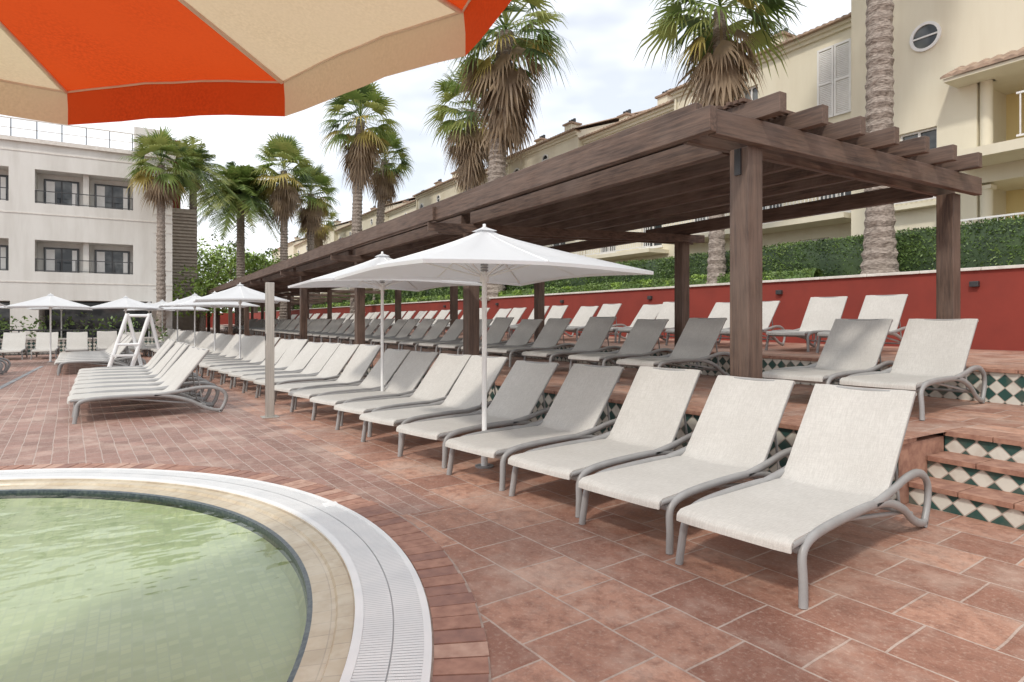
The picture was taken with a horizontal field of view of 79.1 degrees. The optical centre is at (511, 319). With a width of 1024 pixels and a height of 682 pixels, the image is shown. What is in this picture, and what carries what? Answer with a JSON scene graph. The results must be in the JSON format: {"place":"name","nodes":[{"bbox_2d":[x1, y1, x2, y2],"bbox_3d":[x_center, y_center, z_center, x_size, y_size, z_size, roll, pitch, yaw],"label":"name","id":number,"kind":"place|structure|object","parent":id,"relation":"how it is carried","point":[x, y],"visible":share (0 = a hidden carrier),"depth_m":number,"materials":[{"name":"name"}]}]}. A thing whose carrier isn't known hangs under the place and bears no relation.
{"place":"outdoors","nodes":[
{"label":"outdoors","id":0,"kind":"place"},
{"bbox_2d":[0,0,850,312],"label":"sky","id":1,"kind":"structure","parent":0,"point":[605,36],"materials":[{"name":"white"}]},
{"bbox_2d":[0,352,1023,681],"bbox_3d":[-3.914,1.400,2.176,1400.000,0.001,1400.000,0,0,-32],"label":"ground","id":2,"kind":"structure","parent":0,"point":[610,590],"depth_m":3.57,"materials":[{"name":"tile"}]},
{"bbox_2d":[0,332,27,359],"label":"sun lounger","id":3,"kind":"object","parent":2,"relation":"on","point":[13,342],"visible":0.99,"depth_m":22.49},
{"bbox_2d":[30,332,59,359],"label":"sun lounger","id":4,"kind":"object","parent":2,"relation":"on","point":[42,341],"visible":0.93,"depth_m":23.00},
{"bbox_2d":[4,293,91,361],"bbox_3d":[-15.285,0.259,20.541,2.220,2.282,2.220,0,0,-35],"label":"white parasol","id":5,"kind":"object","parent":2,"relation":"on","point":[50,301],"visible":1,"depth_m":20.17,"materials":[{"name":"fabric"}]},
{"bbox_2d":[65,332,88,351],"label":"sun lounger","id":6,"kind":"object","parent":2,"relation":"on","point":[77,341],"visible":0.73,"depth_m":23.49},
{"bbox_2d":[0,337,154,354],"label":"tiled parapet","id":7,"kind":"structure","parent":2,"relation":"on","point":[30,343],"depth_m":25.16,"materials":[{"name":"tile"}]},
{"bbox_2d":[0,311,167,340],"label":"garden shrubs","id":8,"kind":"object","parent":2,"relation":"on","point":[53,323],"visible":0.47,"depth_m":26.55,"materials":[{"name":"green plant"}]},
{"bbox_2d":[0,116,175,338],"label":"hotel building","id":9,"kind":"structure","parent":2,"relation":"on","point":[78,225],"depth_m":31.55,"materials":[{"name":"paint"}]},
{"bbox_2d":[54,336,145,375],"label":"sun lounger","id":10,"kind":"object","parent":2,"relation":"on","point":[99,361],"visible":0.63,"depth_m":16.26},
{"bbox_2d":[96,331,116,350],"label":"sun lounger","id":11,"kind":"object","parent":2,"relation":"on","point":[106,340],"visible":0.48,"depth_m":23.95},
{"bbox_2d":[78,339,171,371],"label":"sun lounger","id":12,"kind":"object","parent":2,"relation":"on","point":[158,352],"visible":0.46,"depth_m":13.90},
{"bbox_2d":[77,340,176,374],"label":"sun lounger","id":13,"kind":"object","parent":2,"relation":"on","point":[165,350],"visible":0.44,"depth_m":13.19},
{"bbox_2d":[91,295,163,333],"bbox_3d":[-14.278,0.256,22.917,2.220,2.288,2.220,0,0,-35],"label":"white parasol","id":14,"kind":"object","parent":2,"relation":"on","point":[125,303],"visible":0.95,"depth_m":22.48,"materials":[{"name":"fabric"}]},
{"bbox_2d":[76,342,186,381],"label":"sun lounger","id":15,"kind":"object","parent":2,"relation":"on","point":[120,372],"visible":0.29,"depth_m":12.52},
{"bbox_2d":[107,313,159,366],"bbox_3d":[-9.895,0.625,16.338,1.600,1.578,0.600,0,0,-32],"label":"lifeguard chair","id":16,"kind":"object","parent":2,"relation":"on","point":[136,355],"visible":0.69,"depth_m":16.24,"materials":[{"name":"white plastic"}]},
{"bbox_2d":[74,342,196,387],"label":"sun lounger","id":17,"kind":"object","parent":2,"relation":"on","point":[167,358],"visible":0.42,"depth_m":11.91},
{"bbox_2d":[73,343,201,393],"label":"sun lounger","id":18,"kind":"object","parent":2,"relation":"on","point":[177,355],"visible":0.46,"depth_m":11.17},
{"bbox_2d":[71,346,211,400],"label":"sun lounger","id":19,"kind":"object","parent":2,"relation":"on","point":[176,364],"visible":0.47,"depth_m":10.60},
{"bbox_2d":[69,348,219,415],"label":"sun lounger","id":20,"kind":"object","parent":2,"relation":"on","point":[174,375],"visible":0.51,"depth_m":9.96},
{"bbox_2d":[67,348,227,423],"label":"sun lounger","id":21,"kind":"object","parent":2,"relation":"on","point":[171,391],"visible":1,"depth_m":9.16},
{"bbox_2d":[0,489,312,681],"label":"pool basin","id":22,"kind":"object","parent":2,"relation":"in","point":[107,586],"visible":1,"depth_m":3.61,"materials":[{"name":"liquid"}]},
{"bbox_2d":[119,125,200,337],"bbox_3d":[-17.718,-4.261,31.395,3.884,11.354,3.495,0,0,-32],"label":"fan palm tree","id":23,"kind":"object","parent":2,"relation":"on","point":[160,189],"visible":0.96,"depth_m":31.16,"materials":[{"name":"green plant"}]},
{"bbox_2d":[0,479,354,681],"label":"pool coping","id":24,"kind":"object","parent":2,"relation":"on","point":[325,654],"visible":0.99,"depth_m":3.70,"materials":[{"name":"stone"}]},
{"bbox_2d":[168,140,196,331],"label":"louvred annexe","id":25,"kind":"structure","parent":2,"relation":"on","point":[184,236],"depth_m":38.04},
{"bbox_2d":[157,293,222,346],"bbox_3d":[-11.557,0.214,22.591,2.220,2.372,2.220,0,0,-34],"label":"white parasol","id":26,"kind":"object","parent":2,"relation":"on","point":[186,299],"visible":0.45,"depth_m":22.49,"materials":[{"name":"fabric"}]},
{"bbox_2d":[172,264,226,331],"bbox_3d":[-18.655,-0.924,36.836,3.633,4.678,3.637,0,0,-32],"label":"leafy tree","id":27,"kind":"object","parent":2,"relation":"on","point":[202,322],"visible":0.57,"depth_m":36.64,"materials":[{"name":"green plant"}]},
{"bbox_2d":[172,136,242,331],"bbox_3d":[-20.152,-5.054,39.258,5.947,12.946,5.905,0,0,-32],"label":"date palm tree","id":28,"kind":"object","parent":2,"relation":"on","point":[204,175],"visible":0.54,"depth_m":39.07,"materials":[{"name":"green plant"}]},
{"bbox_2d":[197,253,229,328],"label":"leafy tree","id":29,"kind":"object","parent":2,"relation":"on","point":[215,269],"visible":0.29,"depth_m":46.35,"materials":[{"name":"green plant"}]},
{"bbox_2d":[171,291,259,350],"bbox_3d":[-9.472,0.245,19.763,2.220,2.309,2.220,0,0,-35],"label":"white parasol","id":30,"kind":"object","parent":2,"relation":"on","point":[190,303],"visible":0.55,"depth_m":19.43,"materials":[{"name":"fabric"}]},
{"bbox_2d":[0,468,431,681],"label":"pool overflow grate","id":31,"kind":"object","parent":2,"relation":"on","point":[391,641],"visible":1,"depth_m":3.42,"materials":[{"name":"white plastic"}]},
{"bbox_2d":[197,234,256,329],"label":"leafy tree","id":32,"kind":"object","parent":2,"relation":"on","point":[217,255],"visible":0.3,"depth_m":53.89,"materials":[{"name":"green plant"}]},
{"bbox_2d":[199,335,258,373],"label":"sun lounger","id":33,"kind":"object","parent":2,"relation":"on","point":[249,345],"visible":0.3,"depth_m":17.23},
{"bbox_2d":[196,336,264,375],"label":"sun lounger","id":34,"kind":"object","parent":2,"relation":"on","point":[255,348],"visible":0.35,"depth_m":16.47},
{"bbox_2d":[199,337,280,378],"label":"sun lounger","id":35,"kind":"object","parent":2,"relation":"on","point":[259,357],"visible":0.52,"depth_m":15.48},
{"bbox_2d":[193,283,289,357],"bbox_3d":[-7.378,0.199,16.824,2.220,2.402,2.220,0,0,-28],"label":"white parasol","id":36,"kind":"object","parent":2,"relation":"on","point":[239,293],"visible":0.94,"depth_m":16.41,"materials":[{"name":"fabric"}]},
{"bbox_2d":[0,463,490,681],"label":"brick border","id":37,"kind":"object","parent":2,"relation":"on","point":[460,651],"visible":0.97,"depth_m":3.36,"materials":[{"name":"tile"}]},
{"bbox_2d":[208,339,293,383],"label":"sun lounger","id":38,"kind":"object","parent":2,"relation":"on","point":[281,347],"visible":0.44,"depth_m":14.63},
{"bbox_2d":[0,0,511,124],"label":"orange cream parasol","id":39,"kind":"object","parent":2,"relation":"on","point":[70,62],"visible":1,"depth_m":2.38,"materials":[{"name":"fabric"}]},
{"bbox_2d":[218,339,308,386],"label":"sun lounger","id":40,"kind":"object","parent":2,"relation":"on","point":[292,351],"visible":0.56,"depth_m":13.91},
{"bbox_2d":[260,282,278,418],"bbox_3d":[-3.475,0.435,8.895,0.230,1.930,0.220,0,0,-32],"label":"steel shower post","id":41,"kind":"object","parent":2,"relation":"on","point":[269,349],"visible":1,"depth_m":8.85,"materials":[{"name":"metal"}]},
{"bbox_2d":[228,342,323,391],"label":"sun lounger","id":42,"kind":"object","parent":2,"relation":"on","point":[305,356],"visible":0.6,"depth_m":13.19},
{"bbox_2d":[240,342,343,395],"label":"sun lounger","id":43,"kind":"object","parent":2,"relation":"on","point":[321,357],"visible":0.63,"depth_m":12.43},
{"bbox_2d":[254,344,367,401],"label":"sun lounger","id":44,"kind":"object","parent":2,"relation":"on","point":[337,362],"visible":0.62,"depth_m":11.68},
{"bbox_2d":[274,344,380,409],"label":"sun lounger","id":45,"kind":"object","parent":2,"relation":"on","point":[359,364],"visible":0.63,"depth_m":10.75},
{"bbox_2d":[288,349,419,414],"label":"sun lounger","id":46,"kind":"object","parent":2,"relation":"on","point":[394,359],"visible":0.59,"depth_m":9.94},
{"bbox_2d":[310,351,447,425],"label":"sun lounger","id":47,"kind":"object","parent":2,"relation":"on","point":[407,377],"visible":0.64,"depth_m":9.24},
{"bbox_2d":[288,251,481,390],"bbox_3d":[-1.957,0.187,9.356,2.220,2.426,2.220,0,0,-34],"label":"white parasol","id":48,"kind":"object","parent":2,"relation":"on","point":[382,285],"visible":0.59,"depth_m":9.35,"materials":[{"name":"fabric"}]},
{"bbox_2d":[334,353,480,436],"bbox_3d":[-1.334,0.952,8.301,0.749,0.919,1.992,0,0,43],"label":"sun lounger","id":49,"kind":"object","parent":2,"relation":"on","point":[439,380],"visible":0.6,"depth_m":8.47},
{"bbox_2d":[359,355,507,448],"bbox_3d":[-0.816,0.943,7.515,0.749,0.937,1.992,0,0,44],"label":"sun lounger","id":50,"kind":"object","parent":2,"relation":"on","point":[464,396],"visible":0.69,"depth_m":7.65,"materials":[{"name":"fabric"}]},
{"bbox_2d":[396,360,558,467],"bbox_3d":[-0.251,0.952,6.745,0.749,0.919,1.992,0,0,44],"label":"sun lounger","id":51,"kind":"object","parent":2,"relation":"on","point":[520,392],"visible":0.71,"depth_m":6.87,"materials":[{"name":"fabric"}]},
{"bbox_2d":[335,224,653,468],"bbox_3d":[-0.263,0.245,5.902,2.220,2.310,2.220,0,0,-32],"label":"white parasol","id":52,"kind":"object","parent":2,"relation":"on","point":[484,255],"visible":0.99,"depth_m":5.86,"materials":[{"name":"fabric"}]},
{"bbox_2d":[445,364,623,490],"bbox_3d":[0.344,0.943,5.963,1.992,0.937,0.749,0,0,-43],"label":"sun lounger","id":53,"kind":"object","parent":2,"relation":"on","point":[578,405],"visible":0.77,"depth_m":6.06,"materials":[{"name":"fabric"}]},
{"bbox_2d":[508,366,701,517],"bbox_3d":[0.917,0.929,5.269,1.992,0.964,0.749,0,0,-42],"label":"sun lounger","id":54,"kind":"object","parent":2,"relation":"on","point":[649,419],"visible":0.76,"depth_m":5.37,"materials":[{"name":"fabric"}]},
{"bbox_2d":[339,363,897,500],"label":"terrace riser tiles","id":55,"kind":"object","parent":2,"relation":"on","point":[786,438],"depth_m":6.27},
{"bbox_2d":[348,359,943,503],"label":"tiles","id":56,"kind":"object","parent":2,"relation":"on","point":[914,452],"visible":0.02,"depth_m":4.86,"materials":[{"name":"tile"}]},
{"bbox_2d":[578,375,794,554],"bbox_3d":[1.406,0.943,4.573,1.992,0.937,0.749,0,0,-41],"label":"sun lounger","id":57,"kind":"object","parent":2,"relation":"on","point":[733,436],"visible":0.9,"depth_m":4.65,"materials":[{"name":"fabric"}]},
{"bbox_2d":[675,384,931,608],"bbox_3d":[1.887,0.943,3.873,1.992,0.937,0.749,0,0,-40],"label":"sun lounger","id":58,"kind":"object","parent":2,"relation":"on","point":[839,468],"visible":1,"depth_m":3.94,"materials":[{"name":"fabric"}]},
{"bbox_2d":[907,427,1023,529],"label":"terrace steps","id":59,"kind":"structure","parent":2,"relation":"on","point":[978,474],"depth_m":4.58,"materials":[{"name":"tile"}]},
{"bbox_2d":[206,328,1023,439],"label":"terrace lower floor","id":60,"kind":"structure","parent":0,"point":[942,415],"depth_m":6.49,"materials":[{"name":"tile"}]},
{"bbox_2d":[197,161,288,330],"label":"date palm tree","id":61,"kind":"object","parent":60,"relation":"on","point":[243,191],"visible":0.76,"depth_m":50.05,"materials":[{"name":"green plant"}]},
{"bbox_2d":[365,319,420,346],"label":"sun lounger","id":62,"kind":"object","parent":60,"relation":"on","point":[407,328],"visible":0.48,"depth_m":19.40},
{"bbox_2d":[372,319,439,348],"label":"sun lounger","id":63,"kind":"object","parent":60,"relation":"on","point":[422,328],"visible":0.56,"depth_m":18.51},
{"bbox_2d":[384,319,453,350],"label":"sun lounger","id":64,"kind":"object","parent":60,"relation":"on","point":[437,329],"visible":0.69,"depth_m":17.48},
{"bbox_2d":[400,319,462,350],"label":"sun lounger","id":65,"kind":"object","parent":60,"relation":"on","point":[454,331],"visible":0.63,"depth_m":16.50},
{"bbox_2d":[419,319,495,357],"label":"sun lounger","id":66,"kind":"object","parent":60,"relation":"on","point":[433,344],"visible":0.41,"depth_m":15.32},
{"bbox_2d":[438,317,521,356],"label":"sun lounger","id":67,"kind":"object","parent":60,"relation":"on","point":[498,328],"visible":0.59,"depth_m":14.65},
{"bbox_2d":[461,319,546,359],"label":"sun lounger","id":68,"kind":"object","parent":60,"relation":"on","point":[523,332],"visible":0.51,"depth_m":13.78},
{"bbox_2d":[487,318,576,366],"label":"sun lounger","id":69,"kind":"object","parent":60,"relation":"on","point":[551,333],"visible":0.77,"depth_m":12.70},
{"bbox_2d":[522,317,623,366],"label":"sun lounger","id":70,"kind":"object","parent":60,"relation":"on","point":[594,333],"visible":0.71,"depth_m":11.43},
{"bbox_2d":[198,91,981,378],"bbox_3d":[-9.880,-0.482,36.320,13.607,2.764,66.060,0,0,-32],"label":"wooden pergola","id":71,"kind":"object","parent":60,"relation":"on","point":[742,161],"visible":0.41,"depth_m":7.21,"materials":[{"name":"brown wood"}]},
{"bbox_2d":[220,325,1023,405],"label":"terrace riser tiles","id":72,"kind":"object","parent":60,"relation":"on","point":[1005,388],"depth_m":7.01,"materials":[{"name":"tile"}]},
{"bbox_2d":[568,319,675,370],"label":"sun lounger","id":73,"kind":"object","parent":60,"relation":"on","point":[642,338],"visible":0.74,"depth_m":10.48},
{"bbox_2d":[616,318,729,382],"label":"sun lounger","id":74,"kind":"object","parent":60,"relation":"on","point":[697,340],"visible":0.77,"depth_m":9.33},
{"bbox_2d":[762,319,893,385],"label":"sun lounger","id":75,"kind":"object","parent":60,"relation":"on","point":[853,346],"visible":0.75,"depth_m":7.31,"materials":[{"name":"fabric"}]},
{"bbox_2d":[840,319,986,419],"bbox_3d":[4.144,0.449,6.365,1.992,0.919,0.749,0,0,-39],"label":"sun lounger","id":76,"kind":"object","parent":60,"relation":"on","point":[930,352],"visible":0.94,"depth_m":6.56,"materials":[{"name":"fabric"}]},
{"bbox_2d":[220,324,1023,367],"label":"terrace upper floor","id":77,"kind":"structure","parent":0,"point":[1002,358],"depth_m":10.27,"materials":[{"name":"tile"}]},
{"bbox_2d":[222,248,279,312],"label":"leafy tree","id":78,"kind":"object","parent":77,"relation":"on","point":[258,262],"visible":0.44,"depth_m":55.30,"materials":[{"name":"green plant"}]},
{"bbox_2d":[246,132,317,318],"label":"fan palm tree","id":79,"kind":"object","parent":77,"relation":"on","point":[284,196],"visible":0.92,"depth_m":49.73,"materials":[{"name":"green plant"}]},
{"bbox_2d":[315,82,403,327],"bbox_3d":[-9.051,-7.126,37.258,5.317,15.289,5.290,0,0,-32],"label":"fan palm tree","id":80,"kind":"object","parent":77,"relation":"on","point":[361,156],"visible":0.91,"depth_m":36.80,"materials":[{"name":"green plant"}]},
{"bbox_2d":[510,305,573,336],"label":"sun lounger","id":81,"kind":"object","parent":77,"relation":"on","point":[556,311],"visible":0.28,"depth_m":18.49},
{"bbox_2d":[567,306,598,335],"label":"sun lounger","id":82,"kind":"object","parent":77,"relation":"on","point":[584,314],"visible":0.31,"depth_m":17.35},
{"bbox_2d":[565,304,628,340],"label":"sun lounger","id":83,"kind":"object","parent":77,"relation":"on","point":[609,310],"visible":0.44,"depth_m":16.33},
{"bbox_2d":[249,268,1023,350],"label":"red retaining wall","id":84,"kind":"structure","parent":77,"relation":"on","point":[993,303],"depth_m":13.14,"materials":[{"name":"paint"}]},
{"bbox_2d":[249,264,1023,312],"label":"coping","id":85,"kind":"object","parent":84,"relation":"on","point":[901,273],"visible":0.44,"depth_m":13.96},
{"bbox_2d":[609,304,665,342],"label":"sun lounger","id":86,"kind":"object","parent":77,"relation":"on","point":[646,311],"visible":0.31,"depth_m":15.24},
{"bbox_2d":[618,302,673,342],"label":"sun lounger","id":87,"kind":"object","parent":77,"relation":"on","point":[666,311],"visible":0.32,"depth_m":14.54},
{"bbox_2d":[665,302,729,344],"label":"sun lounger","id":88,"kind":"object","parent":77,"relation":"on","point":[720,309],"visible":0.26,"depth_m":13.35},
{"bbox_2d":[439,336,1023,373],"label":"terrace nosing","id":89,"kind":"object","parent":77,"relation":"attached to","point":[985,368],"visible":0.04,"depth_m":8.51,"materials":[{"name":"tile"}]},
{"bbox_2d":[720,301,785,345],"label":"sun lounger","id":90,"kind":"object","parent":77,"relation":"on","point":[769,308],"visible":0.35,"depth_m":12.33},
{"bbox_2d":[765,296,847,351],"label":"sun lounger","id":91,"kind":"object","parent":77,"relation":"on","point":[822,314],"visible":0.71,"depth_m":11.24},
{"bbox_2d":[816,294,907,352],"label":"sun lounger","id":92,"kind":"object","parent":77,"relation":"on","point":[882,306],"visible":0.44,"depth_m":10.35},
{"bbox_2d":[851,0,1023,236],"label":"apartment block","id":93,"kind":"structure","parent":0,"point":[958,70],"depth_m":15.15,"materials":[{"name":"beige paint"}]},
{"label":"planting terrace","id":94,"kind":"structure","parent":0,"visible":0},
{"bbox_2d":[287,164,338,308],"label":"fan palm tree","id":95,"kind":"object","parent":94,"relation":"on","point":[311,218],"visible":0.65,"depth_m":52.86,"materials":[{"name":"green plant"}]},
{"bbox_2d":[294,203,339,296],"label":"fan palm tree","id":96,"kind":"object","parent":94,"relation":"on","point":[320,238],"visible":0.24,"depth_m":60.70,"materials":[{"name":"green plant"}]},
{"bbox_2d":[366,127,416,299],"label":"fan palm tree","id":97,"kind":"object","parent":94,"relation":"on","point":[383,190],"visible":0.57,"depth_m":41.28,"materials":[{"name":"green plant"}]},
{"bbox_2d":[417,179,462,209],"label":"walls","id":98,"kind":"structure","parent":94,"relation":"on","point":[443,193],"depth_m":42.50,"materials":[{"name":"beige paint"}]},
{"bbox_2d":[421,57,490,193],"bbox_3d":[-2.278,-7.371,32.687,5.568,13.169,5.362,0,0,-32],"label":"fan palm tree","id":99,"kind":"object","parent":94,"relation":"on","point":[464,149],"visible":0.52,"depth_m":31.95,"materials":[{"name":"green plant"}]},
{"bbox_2d":[437,0,577,300],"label":"fan palm tree","id":100,"kind":"object","parent":94,"relation":"on","point":[507,96],"visible":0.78,"depth_m":26.00,"materials":[{"name":"green plant"}]},
{"bbox_2d":[295,268,822,308],"bbox_3d":[-6.672,-1.014,36.296,0.741,0.704,52.124,0,0,-32],"label":"shrub hedge","id":101,"kind":"object","parent":94,"relation":"on","point":[776,275],"visible":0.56,"depth_m":19.64,"materials":[{"name":"green plant"}]},
{"bbox_2d":[509,122,614,254],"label":"walls","id":102,"kind":"structure","parent":94,"relation":"on","point":[570,144],"depth_m":30.84,"materials":[{"name":"beige paint"}]},
{"bbox_2d":[506,130,577,246],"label":"building trim","id":103,"kind":"structure","parent":102,"relation":"attached to","point":[564,137],"depth_m":31.54,"materials":[{"name":"beige paint"}]},
{"bbox_2d":[507,109,647,158],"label":"roof","id":104,"kind":"structure","parent":102,"relation":"on","point":[602,122],"depth_m":30.90,"materials":[{"name":"beige paint"}]},
{"bbox_2d":[586,110,673,262],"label":"walls","id":105,"kind":"structure","parent":94,"relation":"on","point":[670,247],"depth_m":26.25,"materials":[{"name":"beige paint"}]},
{"bbox_2d":[576,102,673,260],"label":"building trim","id":106,"kind":"structure","parent":105,"relation":"attached to","point":[642,251],"depth_m":26.09,"materials":[{"name":"beige paint"}]},
{"bbox_2d":[578,99,673,139],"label":"roof","id":107,"kind":"structure","parent":105,"relation":"on","point":[629,118],"depth_m":26.48,"materials":[{"name":"beige paint"}]},
{"bbox_2d":[249,215,1023,311],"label":"tall hedge","id":108,"kind":"object","parent":94,"relation":"on","point":[992,242],"visible":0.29,"depth_m":14.00,"materials":[{"name":"green plant"}]},
{"bbox_2d":[633,0,810,283],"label":"fan palm tree","id":109,"kind":"object","parent":94,"relation":"on","point":[723,58],"visible":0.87,"depth_m":16.44,"materials":[{"name":"green plant"}]},
{"bbox_2d":[674,27,850,253],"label":"walls","id":110,"kind":"structure","parent":94,"relation":"on","point":[798,84],"depth_m":19.67,"materials":[{"name":"beige paint"}]},
{"bbox_2d":[661,17,850,244],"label":"building trim","id":111,"kind":"structure","parent":110,"relation":"attached to","point":[833,81],"depth_m":18.66,"materials":[{"name":"beige paint"}]},
{"bbox_2d":[666,12,850,93],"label":"roof","id":112,"kind":"structure","parent":110,"relation":"on","point":[821,27],"depth_m":19.12,"materials":[{"name":"beige paint"}]},
{"bbox_2d":[860,0,899,273],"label":"fan palm tree","id":113,"kind":"object","parent":94,"relation":"on","point":[879,253],"visible":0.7,"depth_m":12.68,"materials":[{"name":"brown plant"}]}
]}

